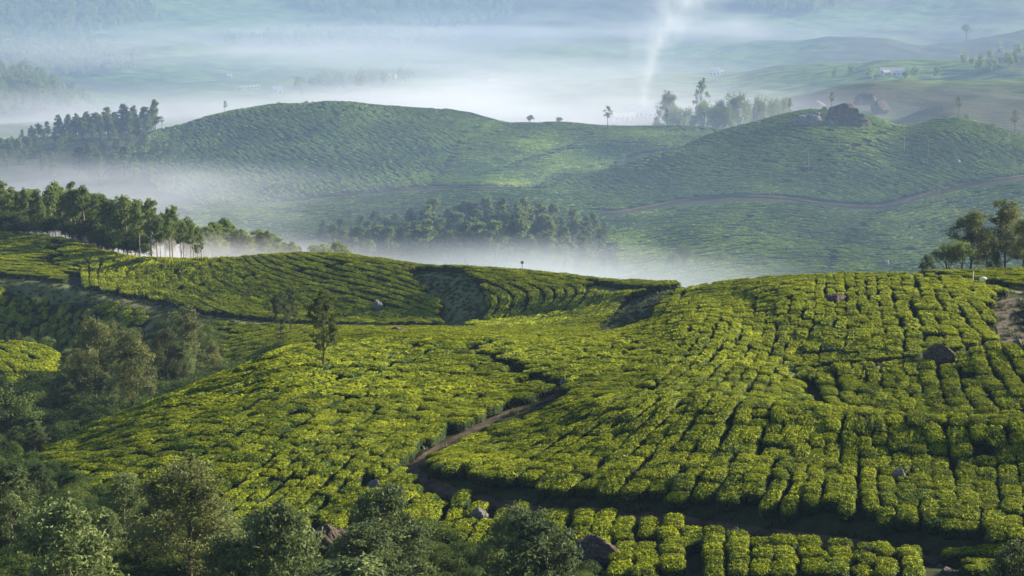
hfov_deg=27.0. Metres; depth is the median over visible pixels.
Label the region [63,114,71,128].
eucalyptus tree
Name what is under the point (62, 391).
young eucalyptus tree
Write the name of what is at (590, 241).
eucalyptus tree
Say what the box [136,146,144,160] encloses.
eucalyptus tree
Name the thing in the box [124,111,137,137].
eucalyptus tree
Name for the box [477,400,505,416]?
tea bush
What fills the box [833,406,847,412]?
tea bush
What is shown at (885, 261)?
boulder
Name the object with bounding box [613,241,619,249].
eucalyptus tree
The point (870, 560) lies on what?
tea bush
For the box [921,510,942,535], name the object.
tea bush
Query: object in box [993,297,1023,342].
bend track
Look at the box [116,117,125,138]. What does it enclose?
eucalyptus tree
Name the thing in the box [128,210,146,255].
eucalyptus tree
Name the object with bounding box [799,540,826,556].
tea bush
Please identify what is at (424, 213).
eucalyptus tree
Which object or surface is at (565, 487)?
tea bush
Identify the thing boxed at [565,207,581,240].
eucalyptus tree
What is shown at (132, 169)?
eucalyptus tree
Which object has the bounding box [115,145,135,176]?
eucalyptus tree
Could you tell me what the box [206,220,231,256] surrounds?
eucalyptus tree
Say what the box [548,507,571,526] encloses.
tea bush
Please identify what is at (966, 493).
tea bush
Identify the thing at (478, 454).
tea bush
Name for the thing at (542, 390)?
tea bush
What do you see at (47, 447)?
tea bush
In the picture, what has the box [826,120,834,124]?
rock outcrop
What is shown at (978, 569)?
tea bush
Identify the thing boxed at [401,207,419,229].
eucalyptus tree
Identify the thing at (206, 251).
eucalyptus tree
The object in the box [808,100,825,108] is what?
rock outcrop
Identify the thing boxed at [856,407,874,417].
tea bush
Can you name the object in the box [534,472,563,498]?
tea bush
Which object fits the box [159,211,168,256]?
eucalyptus tree
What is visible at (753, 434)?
tea bush
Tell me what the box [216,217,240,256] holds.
eucalyptus tree
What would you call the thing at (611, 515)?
tea bush
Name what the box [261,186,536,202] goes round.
hill road
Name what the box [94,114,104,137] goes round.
eucalyptus tree
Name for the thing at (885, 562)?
tea bush
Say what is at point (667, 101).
gum tree
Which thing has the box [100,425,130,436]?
tea bush
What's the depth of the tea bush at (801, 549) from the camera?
105.59 m
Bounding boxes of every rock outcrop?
[305,523,347,561]
[790,112,826,124]
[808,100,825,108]
[826,103,869,126]
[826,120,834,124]
[853,93,876,104]
[871,99,888,114]
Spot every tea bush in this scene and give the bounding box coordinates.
[37,451,66,459]
[39,442,63,452]
[43,457,66,462]
[49,439,83,449]
[52,457,84,470]
[56,444,84,451]
[57,437,74,442]
[60,450,83,453]
[62,459,93,471]
[64,426,92,438]
[64,451,96,457]
[70,470,92,474]
[75,462,104,473]
[78,416,109,430]
[78,443,100,450]
[83,444,103,451]
[83,450,116,459]
[89,423,121,438]
[89,470,114,482]
[96,436,129,450]
[97,416,126,426]
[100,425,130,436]
[105,457,137,468]
[108,447,138,460]
[109,444,127,450]
[110,426,138,436]
[119,414,154,426]
[124,430,160,443]
[125,401,156,411]
[128,416,164,428]
[131,457,162,468]
[134,404,163,415]
[134,433,166,446]
[137,420,165,428]
[137,478,156,486]
[139,466,170,480]
[150,455,184,467]
[156,482,177,490]
[157,423,188,433]
[158,416,191,427]
[168,438,199,451]
[177,448,205,462]
[182,417,209,426]
[184,410,204,420]
[191,452,223,470]
[218,450,251,463]
[219,414,249,426]
[220,422,253,436]
[224,460,261,478]
[231,432,260,445]
[235,443,265,453]
[244,451,272,468]
[261,442,293,458]
[297,515,314,533]
[316,512,341,527]
[326,504,350,512]
[334,491,364,503]
[337,508,354,525]
[375,478,395,487]
[378,472,404,483]
[391,490,418,508]
[398,508,421,527]
[416,507,442,524]
[424,499,450,515]
[428,456,459,478]
[440,458,469,480]
[444,506,464,522]
[445,441,470,448]
[448,488,472,511]
[449,442,476,448]
[451,516,477,529]
[458,379,482,385]
[458,399,475,405]
[461,457,488,477]
[463,500,489,516]
[465,531,486,545]
[468,433,495,444]
[470,517,492,534]
[471,453,486,455]
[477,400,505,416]
[481,532,504,544]
[484,372,514,379]
[488,512,503,525]
[493,466,528,488]
[506,458,530,463]
[514,460,538,468]
[517,469,547,488]
[518,434,548,446]
[521,383,556,398]
[526,442,551,454]
[532,510,550,519]
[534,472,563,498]
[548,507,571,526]
[549,472,584,500]
[551,422,582,439]
[556,380,585,395]
[565,387,590,395]
[570,525,592,540]
[572,447,600,456]
[572,507,596,520]
[574,381,602,388]
[588,418,619,436]
[591,520,613,538]
[592,507,618,524]
[596,476,626,504]
[597,460,623,470]
[597,534,612,543]
[604,387,625,391]
[604,448,634,462]
[607,559,632,575]
[614,431,636,443]
[614,540,635,552]
[619,434,646,452]
[620,478,651,502]
[621,455,645,470]
[624,387,641,392]
[628,563,658,575]
[630,541,657,552]
[631,547,659,563]
[633,444,657,465]
[635,557,661,574]
[641,458,667,469]
[647,477,673,500]
[651,463,681,483]
[652,448,674,460]
[655,525,679,545]
[657,434,684,450]
[657,542,685,556]
[659,552,686,569]
[660,536,689,554]
[660,557,688,575]
[662,512,685,536]
[666,450,691,459]
[667,417,693,437]
[670,473,697,496]
[680,457,710,472]
[680,525,703,548]
[683,429,704,447]
[691,480,719,505]
[696,435,719,454]
[700,465,728,487]
[701,533,726,547]
[701,542,725,558]
[702,554,725,573]
[703,423,729,443]
[708,450,733,464]
[715,481,744,511]
[719,436,743,459]
[723,474,744,486]
[724,542,750,565]
[725,529,750,551]
[725,536,750,553]
[726,423,750,436]
[727,462,751,476]
[728,551,751,568]
[732,406,752,426]
[734,452,756,465]
[735,442,759,455]
[738,425,763,447]
[740,481,766,504]
[749,536,770,554]
[749,562,770,575]
[750,461,771,473]
[750,546,774,562]
[757,544,775,551]
[758,489,782,518]
[761,446,781,467]
[768,533,797,544]
[769,536,798,554]
[769,560,797,575]
[772,544,795,560]
[773,553,800,575]
[774,395,796,400]
[776,391,799,399]
[778,454,795,466]
[785,402,804,414]
[790,392,813,400]
[793,441,810,458]
[794,424,814,443]
[796,410,817,427]
[797,545,821,562]
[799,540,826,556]
[800,559,829,575]
[812,404,832,420]
[812,417,828,434]
[825,556,852,568]
[826,537,853,552]
[827,545,851,559]
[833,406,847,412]
[836,493,857,523]
[840,483,858,503]
[842,412,861,433]
[852,549,871,565]
[854,541,875,552]
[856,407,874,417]
[857,552,876,571]
[858,457,878,479]
[861,494,880,519]
[866,414,887,436]
[872,540,891,547]
[873,544,896,559]
[874,557,899,575]
[875,506,896,534]
[877,465,896,480]
[879,491,897,513]
[890,459,911,476]
[895,546,919,571]
[896,487,915,499]
[899,544,922,559]
[900,555,922,574]
[901,565,925,575]
[905,426,927,446]
[906,411,928,428]
[908,473,934,483]
[911,454,932,469]
[915,487,935,504]
[918,498,941,517]
[920,421,948,448]
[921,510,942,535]
[923,389,943,399]
[928,455,950,473]
[932,474,954,484]
[933,488,956,500]
[935,411,950,415]
[945,426,970,450]
[948,406,966,414]
[954,457,977,470]
[955,483,975,493]
[955,489,979,498]
[956,403,973,415]
[957,504,980,522]
[960,377,985,391]
[960,563,1001,575]
[964,387,987,399]
[971,542,1008,558]
[975,486,998,497]
[978,493,1000,504]
[981,509,1005,526]
[983,525,1008,544]
[984,425,1008,454]
[992,396,1023,412]
[993,445,1017,468]
[997,462,1019,478]
[997,474,1021,492]
[998,409,1023,417]
[999,489,1022,501]
[1000,495,1023,509]
[1002,521,1023,548]
[1003,514,1023,527]
[1008,416,1023,432]
[1012,396,1023,411]
[1016,462,1023,478]
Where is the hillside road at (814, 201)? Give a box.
[601,175,1023,213]
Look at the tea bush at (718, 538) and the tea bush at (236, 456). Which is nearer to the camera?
the tea bush at (718, 538)
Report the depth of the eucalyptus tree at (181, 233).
303.48 m
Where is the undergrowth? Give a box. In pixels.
[0,210,608,575]
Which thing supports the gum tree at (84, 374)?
on the hills
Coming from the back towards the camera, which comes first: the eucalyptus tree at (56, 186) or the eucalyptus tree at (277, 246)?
the eucalyptus tree at (56, 186)
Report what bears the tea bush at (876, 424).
on the hills
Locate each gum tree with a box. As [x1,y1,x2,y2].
[13,331,23,340]
[63,314,127,397]
[64,340,93,386]
[97,319,130,387]
[100,328,161,406]
[117,450,238,575]
[147,325,185,381]
[162,303,214,371]
[204,340,222,367]
[652,90,679,125]
[942,209,999,268]
[973,235,997,268]
[977,198,1023,267]
[986,250,1002,267]
[994,218,1023,266]
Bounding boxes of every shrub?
[392,516,465,545]
[410,553,451,566]
[435,539,479,558]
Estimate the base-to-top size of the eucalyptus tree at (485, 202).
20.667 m
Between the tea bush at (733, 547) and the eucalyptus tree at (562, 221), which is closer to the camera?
the tea bush at (733, 547)
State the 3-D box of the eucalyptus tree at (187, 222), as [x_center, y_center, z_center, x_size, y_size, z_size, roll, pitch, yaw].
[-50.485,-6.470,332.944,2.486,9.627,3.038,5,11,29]
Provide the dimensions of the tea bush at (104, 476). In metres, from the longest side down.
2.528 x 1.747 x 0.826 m
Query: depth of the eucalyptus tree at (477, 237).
693.11 m
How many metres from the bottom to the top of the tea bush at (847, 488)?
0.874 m
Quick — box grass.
[0,270,1023,568]
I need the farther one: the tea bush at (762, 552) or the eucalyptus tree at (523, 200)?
the eucalyptus tree at (523, 200)
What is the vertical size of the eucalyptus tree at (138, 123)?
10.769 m
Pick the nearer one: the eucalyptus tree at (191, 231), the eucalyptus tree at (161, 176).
the eucalyptus tree at (191, 231)
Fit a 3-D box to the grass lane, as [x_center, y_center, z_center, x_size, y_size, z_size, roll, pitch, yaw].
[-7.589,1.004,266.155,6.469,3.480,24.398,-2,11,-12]
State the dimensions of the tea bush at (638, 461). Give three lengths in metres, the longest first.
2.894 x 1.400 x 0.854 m
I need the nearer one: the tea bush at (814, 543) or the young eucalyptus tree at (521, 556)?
the young eucalyptus tree at (521, 556)
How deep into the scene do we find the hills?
2199.48 m
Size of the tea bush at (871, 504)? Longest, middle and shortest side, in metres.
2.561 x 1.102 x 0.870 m
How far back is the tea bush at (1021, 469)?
117.22 m
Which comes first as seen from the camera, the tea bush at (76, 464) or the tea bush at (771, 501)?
the tea bush at (771, 501)
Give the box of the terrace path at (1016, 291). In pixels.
[986,284,1023,293]
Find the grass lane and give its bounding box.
[413,272,486,325]
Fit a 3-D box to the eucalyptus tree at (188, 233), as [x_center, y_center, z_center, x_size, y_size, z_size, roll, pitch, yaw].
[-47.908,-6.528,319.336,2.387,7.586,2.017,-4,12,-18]
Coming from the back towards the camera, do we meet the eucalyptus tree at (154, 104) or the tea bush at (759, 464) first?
the eucalyptus tree at (154, 104)
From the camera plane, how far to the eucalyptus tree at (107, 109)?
1019.33 m
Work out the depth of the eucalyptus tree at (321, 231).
739.16 m
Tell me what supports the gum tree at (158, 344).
on the hills
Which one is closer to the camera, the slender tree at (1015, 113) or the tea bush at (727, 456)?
the tea bush at (727, 456)
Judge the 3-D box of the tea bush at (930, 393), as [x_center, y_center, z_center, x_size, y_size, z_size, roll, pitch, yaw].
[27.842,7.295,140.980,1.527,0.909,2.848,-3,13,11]
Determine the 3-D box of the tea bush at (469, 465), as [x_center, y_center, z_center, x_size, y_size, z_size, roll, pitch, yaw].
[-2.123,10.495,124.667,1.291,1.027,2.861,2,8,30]
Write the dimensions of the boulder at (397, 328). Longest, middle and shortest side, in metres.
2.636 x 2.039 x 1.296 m
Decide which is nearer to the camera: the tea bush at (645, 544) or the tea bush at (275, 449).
the tea bush at (645, 544)
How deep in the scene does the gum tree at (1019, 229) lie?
231.07 m
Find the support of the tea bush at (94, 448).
on the hills
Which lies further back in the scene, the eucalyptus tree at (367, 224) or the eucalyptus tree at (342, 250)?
the eucalyptus tree at (367, 224)
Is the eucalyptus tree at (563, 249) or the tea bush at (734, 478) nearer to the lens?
the tea bush at (734, 478)
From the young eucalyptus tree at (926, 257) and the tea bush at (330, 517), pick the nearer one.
the tea bush at (330, 517)
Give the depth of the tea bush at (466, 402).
143.87 m
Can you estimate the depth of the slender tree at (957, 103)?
899.95 m
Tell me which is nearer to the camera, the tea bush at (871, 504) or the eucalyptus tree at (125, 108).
the tea bush at (871, 504)
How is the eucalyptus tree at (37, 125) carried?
on the hills
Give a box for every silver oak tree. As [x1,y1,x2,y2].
[269,291,290,338]
[282,285,298,331]
[303,287,341,363]
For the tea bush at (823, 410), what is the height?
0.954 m
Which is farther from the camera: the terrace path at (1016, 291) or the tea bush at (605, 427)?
the terrace path at (1016, 291)
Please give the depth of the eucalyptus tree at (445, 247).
694.67 m
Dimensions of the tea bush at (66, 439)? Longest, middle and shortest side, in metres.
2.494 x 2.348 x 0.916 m
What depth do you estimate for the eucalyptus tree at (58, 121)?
1013.00 m
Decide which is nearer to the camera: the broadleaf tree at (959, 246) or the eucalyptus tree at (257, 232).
the broadleaf tree at (959, 246)
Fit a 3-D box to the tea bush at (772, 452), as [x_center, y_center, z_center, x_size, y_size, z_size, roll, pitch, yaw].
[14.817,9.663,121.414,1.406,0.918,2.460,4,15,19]
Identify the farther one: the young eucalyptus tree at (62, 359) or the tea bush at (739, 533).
the young eucalyptus tree at (62, 359)
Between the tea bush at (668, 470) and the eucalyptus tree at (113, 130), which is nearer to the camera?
the tea bush at (668, 470)
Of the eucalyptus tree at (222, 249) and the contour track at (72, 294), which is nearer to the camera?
the contour track at (72, 294)
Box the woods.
[0,0,1022,114]
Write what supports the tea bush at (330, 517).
on the hills
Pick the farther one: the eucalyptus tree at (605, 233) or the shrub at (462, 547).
the eucalyptus tree at (605, 233)
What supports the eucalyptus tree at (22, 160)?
on the hills
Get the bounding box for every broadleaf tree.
[0,380,44,428]
[22,336,34,341]
[30,297,42,314]
[36,336,55,345]
[292,75,306,94]
[526,115,533,121]
[663,103,693,125]
[665,254,678,269]
[673,242,695,269]
[686,100,721,126]
[710,99,725,127]
[713,103,737,128]
[724,88,752,127]
[749,92,770,121]
[766,96,783,117]
[776,96,792,112]
[929,243,961,268]
[943,237,979,268]
[961,23,972,40]
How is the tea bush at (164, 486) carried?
on the hills
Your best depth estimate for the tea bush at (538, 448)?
127.70 m
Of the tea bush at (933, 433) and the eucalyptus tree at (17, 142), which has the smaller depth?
the tea bush at (933, 433)
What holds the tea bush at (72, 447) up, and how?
on the hills
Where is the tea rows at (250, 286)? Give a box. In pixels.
[0,231,737,374]
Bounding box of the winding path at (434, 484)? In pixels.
[407,370,947,564]
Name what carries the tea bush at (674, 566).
on the hills
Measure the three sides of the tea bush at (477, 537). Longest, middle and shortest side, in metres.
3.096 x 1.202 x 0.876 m
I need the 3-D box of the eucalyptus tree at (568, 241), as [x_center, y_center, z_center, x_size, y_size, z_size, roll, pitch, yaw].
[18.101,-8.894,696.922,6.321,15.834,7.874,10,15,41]
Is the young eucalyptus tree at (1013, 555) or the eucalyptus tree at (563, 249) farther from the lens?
the eucalyptus tree at (563, 249)
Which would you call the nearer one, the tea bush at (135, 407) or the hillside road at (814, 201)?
the tea bush at (135, 407)
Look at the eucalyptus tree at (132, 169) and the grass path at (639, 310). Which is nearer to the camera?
the grass path at (639, 310)
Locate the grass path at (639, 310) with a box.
[609,294,660,328]
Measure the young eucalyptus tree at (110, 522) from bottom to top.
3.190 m
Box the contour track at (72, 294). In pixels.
[0,277,294,324]
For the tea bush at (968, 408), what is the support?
on the hills
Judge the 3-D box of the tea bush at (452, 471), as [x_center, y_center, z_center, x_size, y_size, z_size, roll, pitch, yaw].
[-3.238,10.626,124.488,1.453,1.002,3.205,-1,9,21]
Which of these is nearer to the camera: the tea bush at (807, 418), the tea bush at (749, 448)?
the tea bush at (749, 448)
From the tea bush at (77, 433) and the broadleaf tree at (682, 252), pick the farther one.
the broadleaf tree at (682, 252)
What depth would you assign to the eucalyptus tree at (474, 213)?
721.84 m
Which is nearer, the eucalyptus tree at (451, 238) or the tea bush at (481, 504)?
the tea bush at (481, 504)
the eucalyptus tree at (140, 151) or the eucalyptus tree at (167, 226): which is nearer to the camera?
the eucalyptus tree at (167, 226)
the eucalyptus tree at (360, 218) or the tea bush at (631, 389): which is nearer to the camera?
the tea bush at (631, 389)
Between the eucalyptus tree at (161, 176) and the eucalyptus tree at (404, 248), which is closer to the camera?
the eucalyptus tree at (404, 248)
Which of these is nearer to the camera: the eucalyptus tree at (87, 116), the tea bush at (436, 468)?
the tea bush at (436, 468)
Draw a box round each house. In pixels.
[273,86,282,93]
[489,78,498,83]
[612,113,635,122]
[628,105,643,116]
[642,108,661,116]
[709,67,719,75]
[879,67,904,77]
[882,70,892,76]
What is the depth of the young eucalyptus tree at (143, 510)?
103.07 m
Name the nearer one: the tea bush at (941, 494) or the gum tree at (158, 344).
the tea bush at (941, 494)
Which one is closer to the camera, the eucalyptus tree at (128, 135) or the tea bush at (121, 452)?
the tea bush at (121, 452)
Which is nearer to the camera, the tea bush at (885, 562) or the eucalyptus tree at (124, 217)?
the tea bush at (885, 562)
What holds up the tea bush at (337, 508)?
on the hills
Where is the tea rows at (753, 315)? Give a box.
[0,267,1023,444]
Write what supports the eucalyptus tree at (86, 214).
on the hills
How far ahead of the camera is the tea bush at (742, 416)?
126.29 m
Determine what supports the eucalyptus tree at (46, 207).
on the hills
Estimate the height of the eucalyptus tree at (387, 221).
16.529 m
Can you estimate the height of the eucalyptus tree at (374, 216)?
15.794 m
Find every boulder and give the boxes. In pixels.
[367,479,378,487]
[372,300,383,311]
[391,327,406,329]
[470,507,489,522]
[567,534,618,567]
[824,293,846,303]
[880,259,888,263]
[893,469,905,481]
[923,342,955,366]
[1012,339,1022,347]
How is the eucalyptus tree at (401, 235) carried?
on the hills
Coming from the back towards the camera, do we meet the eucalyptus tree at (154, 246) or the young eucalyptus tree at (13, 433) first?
the eucalyptus tree at (154, 246)
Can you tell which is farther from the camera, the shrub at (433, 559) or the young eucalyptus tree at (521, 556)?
the shrub at (433, 559)
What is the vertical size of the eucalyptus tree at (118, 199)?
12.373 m
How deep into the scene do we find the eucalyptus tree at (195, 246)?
317.47 m
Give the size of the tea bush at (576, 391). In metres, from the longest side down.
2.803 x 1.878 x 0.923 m
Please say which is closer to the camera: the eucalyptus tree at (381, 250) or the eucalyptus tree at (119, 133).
the eucalyptus tree at (381, 250)
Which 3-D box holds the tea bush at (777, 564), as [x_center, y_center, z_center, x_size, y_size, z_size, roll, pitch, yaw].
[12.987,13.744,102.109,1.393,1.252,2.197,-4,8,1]
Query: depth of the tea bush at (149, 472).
128.13 m
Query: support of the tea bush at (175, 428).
on the hills
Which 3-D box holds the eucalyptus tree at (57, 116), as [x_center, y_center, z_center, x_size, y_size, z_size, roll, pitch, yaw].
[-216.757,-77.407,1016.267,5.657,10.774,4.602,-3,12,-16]
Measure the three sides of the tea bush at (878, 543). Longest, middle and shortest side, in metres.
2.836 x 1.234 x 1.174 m
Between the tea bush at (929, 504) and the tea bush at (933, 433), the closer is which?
the tea bush at (929, 504)
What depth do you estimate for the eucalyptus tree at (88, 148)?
880.12 m
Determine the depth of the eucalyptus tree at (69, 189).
327.11 m
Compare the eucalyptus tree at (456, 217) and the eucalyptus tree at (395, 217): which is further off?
the eucalyptus tree at (395, 217)
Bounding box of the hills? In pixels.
[0,0,1023,575]
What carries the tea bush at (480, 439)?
on the hills
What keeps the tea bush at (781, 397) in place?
on the hills
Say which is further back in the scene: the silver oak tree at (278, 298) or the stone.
the silver oak tree at (278, 298)
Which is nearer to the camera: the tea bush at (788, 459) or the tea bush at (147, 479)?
the tea bush at (788, 459)
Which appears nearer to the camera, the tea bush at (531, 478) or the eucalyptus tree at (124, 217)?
the tea bush at (531, 478)
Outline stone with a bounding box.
[940,566,952,572]
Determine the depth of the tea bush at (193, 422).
141.03 m
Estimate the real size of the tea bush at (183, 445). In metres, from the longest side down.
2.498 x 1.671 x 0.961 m
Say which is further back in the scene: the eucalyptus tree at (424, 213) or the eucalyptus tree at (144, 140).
the eucalyptus tree at (144, 140)
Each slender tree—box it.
[196,235,205,260]
[603,106,612,128]
[692,78,709,125]
[956,96,961,116]
[1010,110,1019,132]
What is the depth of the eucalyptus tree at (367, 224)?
721.71 m
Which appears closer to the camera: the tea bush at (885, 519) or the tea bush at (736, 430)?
the tea bush at (885, 519)
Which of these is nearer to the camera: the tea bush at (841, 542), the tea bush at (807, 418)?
the tea bush at (841, 542)
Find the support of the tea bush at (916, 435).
on the hills
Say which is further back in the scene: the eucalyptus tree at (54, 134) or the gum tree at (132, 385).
the eucalyptus tree at (54, 134)
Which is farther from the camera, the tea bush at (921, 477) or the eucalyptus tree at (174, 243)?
the eucalyptus tree at (174, 243)
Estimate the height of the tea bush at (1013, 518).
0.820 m
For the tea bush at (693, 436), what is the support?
on the hills
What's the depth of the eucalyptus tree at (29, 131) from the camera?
1012.19 m
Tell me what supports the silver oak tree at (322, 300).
on the hills
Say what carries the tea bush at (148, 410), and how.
on the hills
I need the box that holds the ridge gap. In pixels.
[585,286,618,291]
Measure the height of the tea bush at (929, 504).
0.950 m
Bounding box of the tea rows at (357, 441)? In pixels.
[41,357,1023,575]
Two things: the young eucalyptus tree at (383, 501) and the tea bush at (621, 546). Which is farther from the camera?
the tea bush at (621, 546)
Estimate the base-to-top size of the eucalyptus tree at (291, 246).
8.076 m
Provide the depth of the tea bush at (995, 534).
105.73 m
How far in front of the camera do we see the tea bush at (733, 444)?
122.31 m
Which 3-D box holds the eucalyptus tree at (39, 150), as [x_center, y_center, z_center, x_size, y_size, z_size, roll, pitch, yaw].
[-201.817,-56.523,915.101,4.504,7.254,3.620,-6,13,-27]
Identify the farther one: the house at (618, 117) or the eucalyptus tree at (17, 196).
the house at (618, 117)
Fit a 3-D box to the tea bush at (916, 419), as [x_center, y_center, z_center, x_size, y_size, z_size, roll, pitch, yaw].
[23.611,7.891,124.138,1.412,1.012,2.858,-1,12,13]
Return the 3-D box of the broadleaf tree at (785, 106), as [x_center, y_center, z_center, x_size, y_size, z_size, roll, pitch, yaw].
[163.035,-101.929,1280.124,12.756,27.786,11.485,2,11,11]
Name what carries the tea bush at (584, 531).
on the hills
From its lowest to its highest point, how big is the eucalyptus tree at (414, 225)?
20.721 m
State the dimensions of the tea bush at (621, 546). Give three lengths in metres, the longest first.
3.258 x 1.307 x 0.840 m
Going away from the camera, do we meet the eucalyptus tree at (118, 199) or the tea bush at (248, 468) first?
the tea bush at (248, 468)
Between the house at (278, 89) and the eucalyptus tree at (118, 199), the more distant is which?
the house at (278, 89)
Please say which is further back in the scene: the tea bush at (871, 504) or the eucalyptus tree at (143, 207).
the eucalyptus tree at (143, 207)
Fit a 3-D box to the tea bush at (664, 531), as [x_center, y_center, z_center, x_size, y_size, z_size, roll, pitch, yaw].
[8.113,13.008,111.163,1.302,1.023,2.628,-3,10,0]
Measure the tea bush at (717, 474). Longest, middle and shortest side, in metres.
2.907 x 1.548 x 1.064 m
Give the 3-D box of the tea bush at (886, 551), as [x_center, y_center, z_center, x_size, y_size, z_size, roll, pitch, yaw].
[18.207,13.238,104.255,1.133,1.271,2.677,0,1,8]
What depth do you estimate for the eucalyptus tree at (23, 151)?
910.04 m
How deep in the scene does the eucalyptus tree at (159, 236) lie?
311.52 m
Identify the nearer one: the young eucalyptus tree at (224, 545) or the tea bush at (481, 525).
the young eucalyptus tree at (224, 545)
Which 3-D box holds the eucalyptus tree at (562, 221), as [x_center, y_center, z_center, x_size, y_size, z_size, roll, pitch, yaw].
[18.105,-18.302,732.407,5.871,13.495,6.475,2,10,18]
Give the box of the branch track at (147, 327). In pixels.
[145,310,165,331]
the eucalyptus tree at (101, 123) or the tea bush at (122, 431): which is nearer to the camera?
the tea bush at (122, 431)
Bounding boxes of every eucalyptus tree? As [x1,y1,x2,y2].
[0,137,4,152]
[0,181,10,212]
[0,425,25,457]
[0,459,40,544]
[1,154,8,170]
[4,141,13,156]
[4,491,128,575]
[5,188,15,211]
[10,190,22,231]
[13,138,22,152]
[14,154,25,169]
[15,187,34,232]
[15,420,51,453]
[21,149,27,160]
[23,462,58,499]
[25,136,32,148]
[27,188,39,230]
[28,125,33,135]
[28,147,36,163]
[28,190,39,230]
[30,128,37,139]
[34,123,40,137]
[34,196,46,233]
[36,148,44,163]
[37,124,42,137]
[37,373,78,409]
[39,158,47,174]
[40,129,46,140]
[41,195,53,234]
[42,185,60,235]
[44,121,51,136]
[45,159,59,181]
[47,152,55,166]
[50,181,66,235]
[51,128,57,140]
[53,114,61,135]
[53,189,64,236]
[55,194,69,237]
[56,118,62,132]
[57,349,73,370]
[58,127,64,135]
[60,191,78,238]
[62,132,68,146]
[62,181,74,211]
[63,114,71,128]
[63,120,69,133]
[66,123,75,138]
[66,132,75,147]
[68,188,81,239]
[69,119,79,134]
[70,145,84,177]
[72,184,93,243]
[76,115,88,139]
[76,117,84,138]
[81,141,95,178]
[81,193,95,221]
[84,192,101,246]
[85,111,91,135]
[86,163,95,182]
[87,119,95,138]
[87,152,106,185]
[89,123,96,139]
[89,146,103,175]
[90,112,98,135]
[91,471,153,548]
[93,195,115,249]
[93,372,120,408]
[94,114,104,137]
[95,511,130,557]
[97,121,104,133]
[98,128,105,141]
[100,201,120,250]
[101,106,111,134]
[101,112,106,133]
[103,152,112,164]
[104,113,114,138]
[104,153,118,181]
[109,127,118,141]
[110,206,124,251]
[111,112,117,127]
[112,138,120,152]
[112,194,133,253]
[113,195,129,253]
[115,119,120,138]
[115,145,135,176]
[115,164,124,183]
[116,104,127,132]
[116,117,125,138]
[118,104,128,132]
[120,113,135,132]
[120,499,181,564]
[123,131,132,141]
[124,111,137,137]
[124,155,141,182]
[128,200,141,254]
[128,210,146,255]
[129,105,137,116]
[134,117,144,137]
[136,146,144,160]
[139,106,148,124]
[139,132,144,142]
[140,198,153,255]
[141,134,150,147]
[141,198,159,255]
[142,116,153,133]
[142,160,152,176]
[143,113,154,134]
[144,222,159,251]
[146,143,155,156]
[148,99,161,129]
[149,213,163,256]
[154,143,160,157]
[154,164,167,180]
[156,214,164,256]
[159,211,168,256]
[159,240,174,251]
[162,207,170,256]
[163,217,174,256]
[164,145,174,156]
[164,157,172,170]
[164,205,181,256]
[166,237,179,256]
[167,340,199,381]
[169,127,178,140]
[171,219,184,256]
[177,222,190,256]
[178,244,192,256]
[179,216,192,257]
[179,498,252,575]
[184,223,195,256]
[186,220,194,257]
[187,243,203,257]
[191,235,201,253]
[194,226,202,256]
[195,232,210,254]
[199,225,224,257]
[199,528,271,575]
[200,229,228,257]
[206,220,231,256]
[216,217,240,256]
[219,492,325,575]
[225,224,237,256]
[226,229,245,255]
[233,232,250,256]
[239,235,261,255]
[250,229,268,254]
[254,230,276,253]
[270,242,282,252]
[271,237,287,252]
[284,241,298,252]
[292,551,386,575]
[307,243,329,251]
[314,221,327,240]
[317,224,328,242]
[322,234,330,247]
[322,518,413,575]
[326,224,337,239]
[328,239,336,246]
[330,240,351,252]
[336,218,348,238]
[336,235,344,244]
[336,248,350,252]
[336,480,443,575]
[337,226,348,244]
[341,237,359,253]
[348,225,365,253]
[356,214,366,245]
[359,234,374,256]
[360,219,373,252]
[360,237,376,256]
[364,224,388,256]
[368,210,384,235]
[373,243,391,258]
[380,216,396,239]
[380,225,399,258]
[389,212,401,239]
[391,226,406,256]
[393,242,410,259]
[395,220,410,247]
[398,228,427,262]
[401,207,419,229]
[405,219,449,264]
[405,220,421,243]
[405,229,424,260]
[414,204,432,237]
[420,197,444,237]
[428,212,450,249]
[438,243,451,263]
[440,230,462,263]
[441,208,451,231]
[446,220,479,265]
[447,211,464,246]
[451,205,463,225]
[459,199,474,221]
[460,216,493,265]
[464,202,479,220]
[467,207,484,238]
[469,499,553,575]
[475,219,511,267]
[477,221,497,265]
[478,197,495,219]
[483,208,497,254]
[484,221,512,267]
[488,197,513,220]
[493,506,583,575]
[495,205,510,246]
[501,211,538,268]
[506,207,541,252]
[508,203,529,247]
[516,197,530,209]
[519,233,544,270]
[526,208,535,229]
[530,221,546,261]
[531,199,552,222]
[533,214,558,255]
[536,240,558,270]
[537,230,560,271]
[547,203,560,232]
[547,214,556,234]
[551,244,576,273]
[554,226,568,257]
[558,216,570,239]
[559,236,577,272]
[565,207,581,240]
[574,233,585,257]
[575,236,593,275]
[576,250,589,275]
[580,227,590,236]
[581,215,593,236]
[585,237,595,262]
[589,211,600,240]
[594,228,606,254]
[600,258,611,277]
[602,222,608,235]
[608,249,615,268]
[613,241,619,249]
[614,258,621,273]
[918,254,935,273]
[984,537,1023,575]
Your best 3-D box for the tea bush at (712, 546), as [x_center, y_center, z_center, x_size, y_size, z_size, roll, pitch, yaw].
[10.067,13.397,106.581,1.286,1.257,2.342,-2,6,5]
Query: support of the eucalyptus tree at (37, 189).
on the hills
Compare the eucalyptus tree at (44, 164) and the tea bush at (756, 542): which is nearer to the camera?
the tea bush at (756, 542)
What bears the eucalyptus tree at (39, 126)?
on the hills
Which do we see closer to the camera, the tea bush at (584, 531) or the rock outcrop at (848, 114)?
the tea bush at (584, 531)

